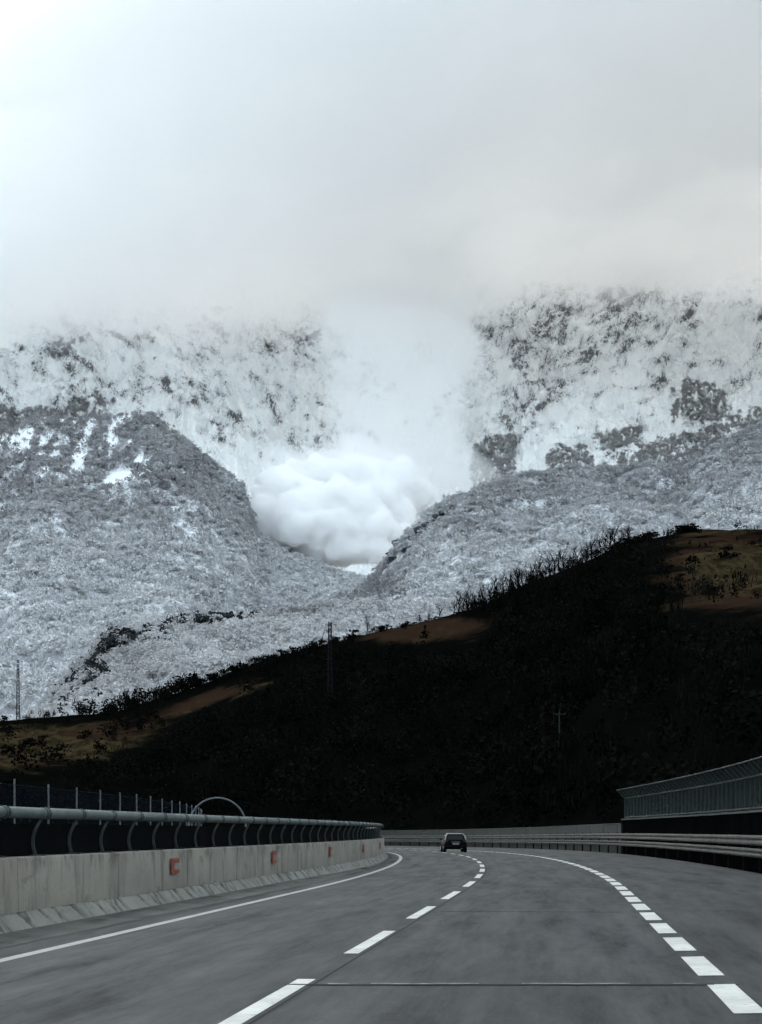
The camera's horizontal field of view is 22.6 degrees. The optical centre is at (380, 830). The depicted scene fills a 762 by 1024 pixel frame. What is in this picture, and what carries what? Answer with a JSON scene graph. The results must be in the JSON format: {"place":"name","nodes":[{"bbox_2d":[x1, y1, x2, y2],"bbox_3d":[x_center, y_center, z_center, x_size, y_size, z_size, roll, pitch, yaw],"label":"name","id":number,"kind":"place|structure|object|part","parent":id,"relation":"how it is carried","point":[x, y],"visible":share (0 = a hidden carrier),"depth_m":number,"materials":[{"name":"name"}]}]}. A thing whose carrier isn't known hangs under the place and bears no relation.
{"place":"outdoors","nodes":[
{"label":"outdoors","id":0,"kind":"place"},
{"bbox_2d":[0,415,353,717],"bbox_3d":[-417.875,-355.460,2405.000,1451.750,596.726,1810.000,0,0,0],"label":"wooded slope","id":1,"kind":"structure","parent":0,"point":[120,472],"depth_m":2349.72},
{"bbox_2d":[0,410,369,720],"bbox_3d":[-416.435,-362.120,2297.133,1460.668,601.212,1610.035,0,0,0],"label":"frosted forest","id":2,"kind":"object","parent":1,"relation":"on","point":[138,595],"visible":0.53,"depth_m":2337.75,"materials":[{"name":"grey plant"}]},
{"bbox_2d":[93,607,456,710],"bbox_3d":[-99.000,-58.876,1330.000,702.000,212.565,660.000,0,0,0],"label":"snowy ridge","id":3,"kind":"structure","parent":0,"point":[216,640],"depth_m":1269.48,"materials":[{"name":"white snow"}]},
{"bbox_2d":[48,610,258,711],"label":"dark evergreens","id":4,"kind":"object","parent":3,"relation":"on","point":[93,664],"visible":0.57,"depth_m":1341.68,"materials":[{"name":"plant"}]},
{"bbox_2d":[0,595,488,720],"bbox_3d":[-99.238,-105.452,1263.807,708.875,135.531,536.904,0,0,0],"label":"frosted forest","id":5,"kind":"object","parent":3,"relation":"on","point":[206,657],"visible":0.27,"depth_m":1278.89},
{"bbox_2d":[0,848,756,1023],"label":"road","id":6,"kind":"structure","parent":0,"point":[572,923],"depth_m":20.70,"materials":[{"name":"grey asphalt"}]},
{"bbox_2d":[0,868,363,947],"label":"gutter","id":7,"kind":"object","parent":6,"relation":"on","point":[34,934],"visible":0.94,"depth_m":31.52,"materials":[{"name":"grey concrete"}]},
{"bbox_2d":[0,838,387,947],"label":"concrete wall","id":8,"kind":"structure","parent":6,"relation":"on","point":[37,891],"depth_m":34.21,"materials":[{"name":"grey concrete"}]},
{"bbox_2d":[171,858,178,873],"bbox_3d":[-3.990,0.684,36.894,0.025,0.304,0.740,0,0,5],"label":"marker sign","id":9,"kind":"object","parent":8,"relation":"attached to","point":[174,863],"depth_m":36.85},
{"bbox_2d":[0,805,383,857],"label":"pipe railing","id":10,"kind":"object","parent":8,"relation":"on","point":[38,839],"visible":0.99,"depth_m":35.54,"materials":[{"name":"metal"}]},
{"bbox_2d":[272,851,276,862],"bbox_3d":[-2.776,0.684,49.501,0.024,0.304,0.740,0,0,6],"label":"marker sign","id":11,"kind":"object","parent":8,"relation":"attached to","point":[274,853],"depth_m":49.48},
{"bbox_2d":[0,852,401,961],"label":"edge line","id":12,"kind":"object","parent":6,"relation":"on","point":[89,939],"visible":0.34,"depth_m":28.48,"materials":[{"name":"paint"}]},
{"bbox_2d":[218,850,484,1023],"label":"lane line","id":13,"kind":"object","parent":6,"relation":"on","point":[251,1011],"visible":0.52,"depth_m":16.83,"materials":[{"name":"paint"}]},
{"bbox_2d":[248,850,486,1023],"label":"tar seam","id":14,"kind":"object","parent":6,"relation":"on","point":[274,1008],"visible":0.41,"depth_m":19.37,"materials":[{"name":"black asphalt"}]},
{"bbox_2d":[365,856,388,867],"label":"gutter","id":15,"kind":"object","parent":6,"relation":"on","point":[377,863],"visible":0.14,"depth_m":79.11,"materials":[{"name":"grey concrete"}]},
{"bbox_2d":[364,876,456,876],"bbox_3d":[1.011,1.397,58.006,3.300,0.001,0.220,0,0,4],"label":"repair seam","id":16,"kind":"object","parent":6,"relation":"on","point":[410,876],"visible":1,"depth_m":58.02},
{"bbox_2d":[440,833,466,851],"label":"car","id":17,"kind":"object","parent":6,"relation":"on","point":[453,840],"visible":0.98,"depth_m":132.61,"materials":[{"name":"black paint"}]},
{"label":"rear window","id":18,"kind":"part","parent":17,"relation":"part of","materials":[{"name":"black glass"}]},
{"bbox_2d":[440,911,524,911],"bbox_3d":[2.573,1.397,32.787,3.100,0.001,0.220,0,0,5],"label":"repair seam","id":19,"kind":"object","parent":6,"relation":"on","point":[482,911],"visible":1,"depth_m":32.91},
{"bbox_2d":[284,984,738,984],"bbox_3d":[2.661,1.393,17.255,7.078,0.001,0.114,0,0,0],"label":"expansion joint","id":20,"kind":"object","parent":6,"relation":"on","point":[501,984],"visible":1,"depth_m":17.24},
{"bbox_2d":[328,983,694,983],"bbox_3d":[1.186,1.391,17.350,3.342,0.001,0.124,0,0,0],"label":"joint edge","id":21,"kind":"object","parent":6,"relation":"on","point":[522,983],"visible":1,"depth_m":17.34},
{"bbox_2d":[403,848,761,1012],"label":"shoulder line","id":22,"kind":"object","parent":6,"relation":"on","point":[734,998],"visible":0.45,"depth_m":19.95,"materials":[{"name":"paint"}]},
{"bbox_2d":[0,179,761,576],"bbox_3d":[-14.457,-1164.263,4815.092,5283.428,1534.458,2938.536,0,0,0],"label":"mountain","id":23,"kind":"structure","parent":0,"point":[348,387],"depth_m":4791.67,"materials":[{"name":"white snow"}]},
{"bbox_2d":[0,376,761,487],"bbox_3d":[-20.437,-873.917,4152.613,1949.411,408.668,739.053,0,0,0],"label":"sparse mountain forest","id":24,"kind":"object","parent":23,"relation":"on","point":[482,462],"visible":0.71,"depth_m":4177.20,"materials":[{"name":"grey plant"}]},
{"bbox_2d":[0,529,761,829],"bbox_3d":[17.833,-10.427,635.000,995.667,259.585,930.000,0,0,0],"label":"hillside","id":25,"kind":"structure","parent":0,"point":[453,630],"depth_m":456.06,"materials":[{"name":"black plant"}]},
{"bbox_2d":[0,715,10,722],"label":"bush","id":26,"kind":"object","parent":25,"relation":"on","point":[2,716],"visible":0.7,"depth_m":773.75,"materials":[{"name":"green plant"}]},
{"bbox_2d":[0,744,16,755],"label":"bush","id":27,"kind":"object","parent":25,"relation":"on","point":[9,749],"visible":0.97,"depth_m":586.87,"materials":[{"name":"plant"}]},
{"bbox_2d":[14,660,21,720],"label":"lattice pylon","id":28,"kind":"object","parent":25,"relation":"on","point":[17,695],"visible":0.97,"depth_m":787.50,"materials":[{"name":"metal"}]},
{"bbox_2d":[16,744,29,752],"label":"bush","id":29,"kind":"object","parent":25,"relation":"on","point":[20,746],"visible":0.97,"depth_m":595.10,"materials":[{"name":"black plant"}]},
{"bbox_2d":[19,737,37,748],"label":"bush","id":30,"kind":"object","parent":25,"relation":"on","point":[29,741],"visible":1,"depth_m":600.18,"materials":[{"name":"plant"}]},
{"bbox_2d":[32,735,48,745],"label":"bush","id":31,"kind":"object","parent":25,"relation":"on","point":[40,742],"visible":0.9,"depth_m":609.34,"materials":[{"name":"green plant"}]},
{"bbox_2d":[50,748,65,759],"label":"bush","id":32,"kind":"object","parent":25,"relation":"on","point":[60,756],"visible":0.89,"depth_m":576.20,"materials":[{"name":"plant"}]},
{"bbox_2d":[77,732,86,737],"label":"bush","id":33,"kind":"object","parent":25,"relation":"on","point":[79,736],"visible":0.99,"depth_m":654.18,"materials":[{"name":"green plant"}]},
{"bbox_2d":[82,729,92,736],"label":"bush","id":34,"kind":"object","parent":25,"relation":"on","point":[87,732],"visible":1,"depth_m":657.92,"materials":[{"name":"green plant"}]},
{"bbox_2d":[93,743,107,752],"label":"bush","id":35,"kind":"object","parent":25,"relation":"on","point":[103,747],"visible":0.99,"depth_m":601.81,"materials":[{"name":"plant"}]},
{"bbox_2d":[116,719,130,726],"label":"bush","id":36,"kind":"object","parent":25,"relation":"on","point":[121,721],"visible":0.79,"depth_m":685.47,"materials":[{"name":"green plant"}]},
{"bbox_2d":[136,717,155,729],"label":"bush","id":37,"kind":"object","parent":25,"relation":"on","point":[139,719],"visible":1,"depth_m":662.43,"materials":[{"name":"green plant"}]},
{"bbox_2d":[154,716,165,724],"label":"bush","id":38,"kind":"object","parent":25,"relation":"on","point":[159,720],"visible":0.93,"depth_m":667.24,"materials":[{"name":"green plant"}]},
{"bbox_2d":[205,673,219,680],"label":"bush","id":39,"kind":"object","parent":25,"relation":"on","point":[209,676],"visible":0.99,"depth_m":720.77,"materials":[{"name":"green plant"}]},
{"bbox_2d":[228,665,240,673],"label":"bush","id":40,"kind":"object","parent":25,"relation":"on","point":[231,668],"visible":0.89,"depth_m":720.26,"materials":[{"name":"plant"}]},
{"bbox_2d":[233,663,247,673],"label":"bush","id":41,"kind":"object","parent":25,"relation":"on","point":[240,666],"visible":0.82,"depth_m":717.63,"materials":[{"name":"green plant"}]},
{"bbox_2d":[278,650,292,661],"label":"bush","id":42,"kind":"object","parent":25,"relation":"on","point":[282,658],"visible":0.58,"depth_m":720.40,"materials":[{"name":"plant"}]},
{"bbox_2d":[290,646,306,655],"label":"bush","id":43,"kind":"object","parent":25,"relation":"on","point":[293,650],"visible":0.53,"depth_m":720.65,"materials":[{"name":"plant"}]},
{"bbox_2d":[300,643,316,651],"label":"bush","id":44,"kind":"object","parent":25,"relation":"on","point":[313,645],"visible":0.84,"depth_m":722.79,"materials":[{"name":"plant"}]},
{"bbox_2d":[302,644,316,652],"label":"bush","id":45,"kind":"object","parent":25,"relation":"on","point":[306,648],"visible":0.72,"depth_m":722.12,"materials":[{"name":"plant"}]},
{"bbox_2d":[308,640,324,649],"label":"bush","id":46,"kind":"object","parent":25,"relation":"on","point":[316,644],"visible":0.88,"depth_m":724.72,"materials":[{"name":"black plant"}]},
{"bbox_2d":[325,622,335,709],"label":"lattice pylon","id":47,"kind":"object","parent":25,"relation":"on","point":[328,667],"visible":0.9,"depth_m":536.20,"materials":[{"name":"metal"}]},
{"bbox_2d":[325,637,339,645],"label":"bush","id":48,"kind":"object","parent":25,"relation":"on","point":[337,638],"visible":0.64,"depth_m":727.72,"materials":[{"name":"black plant"}]},
{"bbox_2d":[343,629,363,640],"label":"bush","id":49,"kind":"object","parent":25,"relation":"on","point":[353,631],"visible":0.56,"depth_m":728.76,"materials":[{"name":"black plant"}]},
{"bbox_2d":[0,520,761,827],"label":"dark woodland","id":50,"kind":"object","parent":25,"relation":"on","point":[609,653],"visible":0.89,"depth_m":410.65,"materials":[{"name":"green plant"}]},
{"bbox_2d":[379,624,388,630],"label":"bush","id":51,"kind":"object","parent":25,"relation":"on","point":[382,627],"visible":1,"depth_m":712.59,"materials":[{"name":"black plant"}]},
{"bbox_2d":[451,588,462,611],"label":"bare tree","id":52,"kind":"object","parent":25,"relation":"on","point":[459,602],"visible":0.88,"depth_m":775.32,"materials":[{"name":"black plant"}]},
{"bbox_2d":[459,598,466,616],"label":"bare tree","id":53,"kind":"object","parent":25,"relation":"on","point":[463,605],"visible":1,"depth_m":704.16,"materials":[{"name":"black plant"}]},
{"bbox_2d":[457,582,471,608],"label":"bare tree","id":54,"kind":"object","parent":25,"relation":"on","point":[466,595],"visible":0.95,"depth_m":767.36,"materials":[{"name":"black plant"}]},
{"bbox_2d":[468,592,478,614],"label":"bare tree","id":55,"kind":"object","parent":25,"relation":"on","point":[471,604],"visible":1,"depth_m":703.47,"materials":[{"name":"black plant"}]},
{"bbox_2d":[477,582,489,607],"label":"bare tree","id":56,"kind":"object","parent":25,"relation":"on","point":[481,602],"visible":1,"depth_m":708.01,"materials":[{"name":"black plant"}]},
{"bbox_2d":[484,581,495,595],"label":"bare tree","id":57,"kind":"object","parent":25,"relation":"on","point":[491,586],"visible":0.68,"depth_m":761.32,"materials":[{"name":"black plant"}]},
{"bbox_2d":[487,593,494,610],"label":"bare tree","id":58,"kind":"object","parent":25,"relation":"on","point":[490,600],"visible":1,"depth_m":707.68,"materials":[{"name":"black plant"}]},
{"bbox_2d":[490,586,499,606],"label":"bare tree","id":59,"kind":"object","parent":25,"relation":"on","point":[495,594],"visible":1,"depth_m":710.35,"materials":[{"name":"black plant"}]},
{"bbox_2d":[489,576,500,596],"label":"bare tree","id":60,"kind":"object","parent":25,"relation":"on","point":[494,583],"visible":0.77,"depth_m":764.81,"materials":[{"name":"black plant"}]},
{"bbox_2d":[498,570,507,597],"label":"bare tree","id":61,"kind":"object","parent":25,"relation":"on","point":[501,583],"visible":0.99,"depth_m":711.09,"materials":[{"name":"black plant"}]},
{"bbox_2d":[504,572,514,598],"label":"bare tree","id":62,"kind":"object","parent":25,"relation":"on","point":[509,583],"visible":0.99,"depth_m":712.93,"materials":[{"name":"black plant"}]},
{"bbox_2d":[508,566,524,589],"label":"bare tree","id":63,"kind":"object","parent":25,"relation":"on","point":[517,574],"visible":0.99,"depth_m":714.41,"materials":[{"name":"black plant"}]},
{"bbox_2d":[514,560,526,590],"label":"bare tree","id":64,"kind":"object","parent":25,"relation":"on","point":[521,575],"visible":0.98,"depth_m":716.75,"materials":[{"name":"black plant"}]},
{"bbox_2d":[524,571,531,582],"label":"bare tree","id":65,"kind":"object","parent":25,"relation":"on","point":[526,576],"visible":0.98,"depth_m":713.28,"materials":[{"name":"black plant"}]},
{"bbox_2d":[531,562,540,579],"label":"bare tree","id":66,"kind":"object","parent":25,"relation":"on","point":[537,574],"visible":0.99,"depth_m":712.31,"materials":[{"name":"black plant"}]},
{"bbox_2d":[533,552,543,579],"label":"bare tree","id":67,"kind":"object","parent":25,"relation":"on","point":[539,565],"visible":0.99,"depth_m":714.53,"materials":[{"name":"black plant"}]},
{"bbox_2d":[542,555,554,578],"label":"bare tree","id":68,"kind":"object","parent":25,"relation":"on","point":[548,563],"visible":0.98,"depth_m":713.49,"materials":[{"name":"black plant"}]},
{"bbox_2d":[546,553,556,577],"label":"bare tree","id":69,"kind":"object","parent":25,"relation":"on","point":[550,563],"visible":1,"depth_m":712.88,"materials":[{"name":"black plant"}]},
{"bbox_2d":[549,550,560,576],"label":"bare tree","id":70,"kind":"object","parent":25,"relation":"on","point":[554,561],"visible":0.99,"depth_m":715.49,"materials":[{"name":"black plant"}]},
{"bbox_2d":[554,548,562,571],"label":"bare tree","id":71,"kind":"object","parent":25,"relation":"on","point":[558,561],"visible":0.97,"depth_m":714.99,"materials":[{"name":"black plant"}]},
{"bbox_2d":[553,709,565,738],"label":"utility pole","id":72,"kind":"object","parent":25,"relation":"on","point":[559,714],"visible":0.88,"depth_m":286.94,"materials":[{"name":"grey metal"}]},
{"bbox_2d":[554,540,568,573],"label":"bare tree","id":73,"kind":"object","parent":25,"relation":"on","point":[562,557],"visible":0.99,"depth_m":712.12,"materials":[{"name":"black plant"}]},
{"bbox_2d":[568,544,576,563],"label":"bare tree","id":74,"kind":"object","parent":25,"relation":"on","point":[574,554],"visible":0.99,"depth_m":718.97,"materials":[{"name":"black plant"}]},
{"bbox_2d":[583,541,591,560],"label":"bare tree","id":75,"kind":"object","parent":25,"relation":"on","point":[586,552],"visible":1,"depth_m":717.86,"materials":[{"name":"black plant"}]},
{"bbox_2d":[588,542,594,560],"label":"bare tree","id":76,"kind":"object","parent":25,"relation":"on","point":[590,550],"visible":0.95,"depth_m":723.23,"materials":[{"name":"black plant"}]},
{"bbox_2d":[594,525,605,555],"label":"bare tree","id":77,"kind":"object","parent":25,"relation":"on","point":[598,542],"visible":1,"depth_m":734.04,"materials":[{"name":"black plant"}]},
{"bbox_2d":[599,531,609,550],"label":"bare tree","id":78,"kind":"object","parent":25,"relation":"on","point":[605,540],"visible":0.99,"depth_m":730.61,"materials":[{"name":"black plant"}]},
{"bbox_2d":[607,523,619,549],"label":"bare tree","id":79,"kind":"object","parent":25,"relation":"on","point":[610,540],"visible":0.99,"depth_m":730.12,"materials":[{"name":"black plant"}]},
{"bbox_2d":[609,524,619,544],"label":"bare tree","id":80,"kind":"object","parent":25,"relation":"on","point":[615,534],"visible":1,"depth_m":733.29,"materials":[{"name":"black plant"}]},
{"bbox_2d":[622,522,630,538],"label":"bare tree","id":81,"kind":"object","parent":25,"relation":"on","point":[627,535],"visible":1,"depth_m":730.41,"materials":[{"name":"black plant"}]},
{"bbox_2d":[640,531,656,540],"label":"bush","id":82,"kind":"object","parent":25,"relation":"on","point":[648,535],"visible":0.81,"depth_m":732.18,"materials":[{"name":"plant"}]},
{"bbox_2d":[647,531,659,538],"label":"bush","id":83,"kind":"object","parent":25,"relation":"on","point":[656,534],"visible":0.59,"depth_m":751.95,"materials":[{"name":"plant"}]},
{"bbox_2d":[670,573,685,581],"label":"bush","id":84,"kind":"object","parent":25,"relation":"on","point":[679,576],"visible":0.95,"depth_m":529.33,"materials":[{"name":"plant"}]},
{"bbox_2d":[679,523,695,532],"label":"bush","id":85,"kind":"object","parent":25,"relation":"on","point":[687,526],"visible":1,"depth_m":757.62,"materials":[{"name":"plant"}]},
{"bbox_2d":[710,546,740,559],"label":"bush","id":86,"kind":"object","parent":25,"relation":"on","point":[726,554],"visible":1,"depth_m":558.21,"materials":[{"name":"black plant"}]},
{"bbox_2d":[0,0,761,221],"label":"sky","id":87,"kind":"structure","parent":0,"point":[120,106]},
{"bbox_2d":[346,428,761,604],"bbox_3d":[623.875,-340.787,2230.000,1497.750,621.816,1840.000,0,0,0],"label":"wooded spur","id":88,"kind":"structure","parent":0,"point":[699,491],"depth_m":2181.23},
{"bbox_2d":[385,509,447,561],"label":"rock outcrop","id":89,"kind":"object","parent":88,"relation":"on","point":[415,529],"visible":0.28,"depth_m":2257.12,"materials":[{"name":"grey stone"}]},
{"bbox_2d":[320,419,761,608],"bbox_3d":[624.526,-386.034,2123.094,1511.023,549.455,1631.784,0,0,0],"label":"frosted forest","id":90,"kind":"object","parent":88,"relation":"on","point":[709,514],"visible":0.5,"depth_m":2201.49,"materials":[{"name":"grey plant"}]},
{"bbox_2d":[384,846,761,1023],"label":"road shoulder","id":91,"kind":"object","parent":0,"point":[712,914],"visible":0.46,"depth_m":36.82},
{"bbox_2d":[706,864,758,872],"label":"verge","id":92,"kind":"structure","parent":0,"point":[738,869],"depth_m":68.09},
{"bbox_2d":[380,823,621,853],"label":"panel barrier","id":93,"kind":"object","parent":92,"relation":"on","point":[597,828],"visible":0.31,"depth_m":155.21,"materials":[{"name":"grey metal"}]},
{"bbox_2d":[380,832,761,873],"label":"guardrail","id":94,"kind":"object","parent":92,"relation":"on","point":[744,839],"visible":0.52,"depth_m":92.23,"materials":[{"name":"grey metal"}]},
{"bbox_2d":[621,809,761,871],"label":"parapet wall","id":95,"kind":"structure","parent":92,"relation":"on","point":[748,822],"depth_m":81.44,"materials":[{"name":"metal"}]},
{"bbox_2d":[616,756,761,818],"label":"slatted fence","id":96,"kind":"object","parent":95,"relation":"on","point":[734,787],"visible":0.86,"depth_m":81.29,"materials":[{"name":"grey metal"}]},
{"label":"opposite carriageway","id":97,"kind":"structure","parent":0,"visible":0},
{"bbox_2d":[188,797,246,826],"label":"tubular arch","id":98,"kind":"structure","parent":97,"relation":"on","point":[200,803],"depth_m":66.97,"materials":[{"name":"metal"}]},
{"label":"opposite verge","id":99,"kind":"structure","parent":0,"visible":0},
{"bbox_2d":[0,779,201,825],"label":"fence","id":100,"kind":"object","parent":99,"relation":"on","point":[77,791],"visible":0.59,"depth_m":91.06,"materials":[{"name":"black metal"}]}
]}

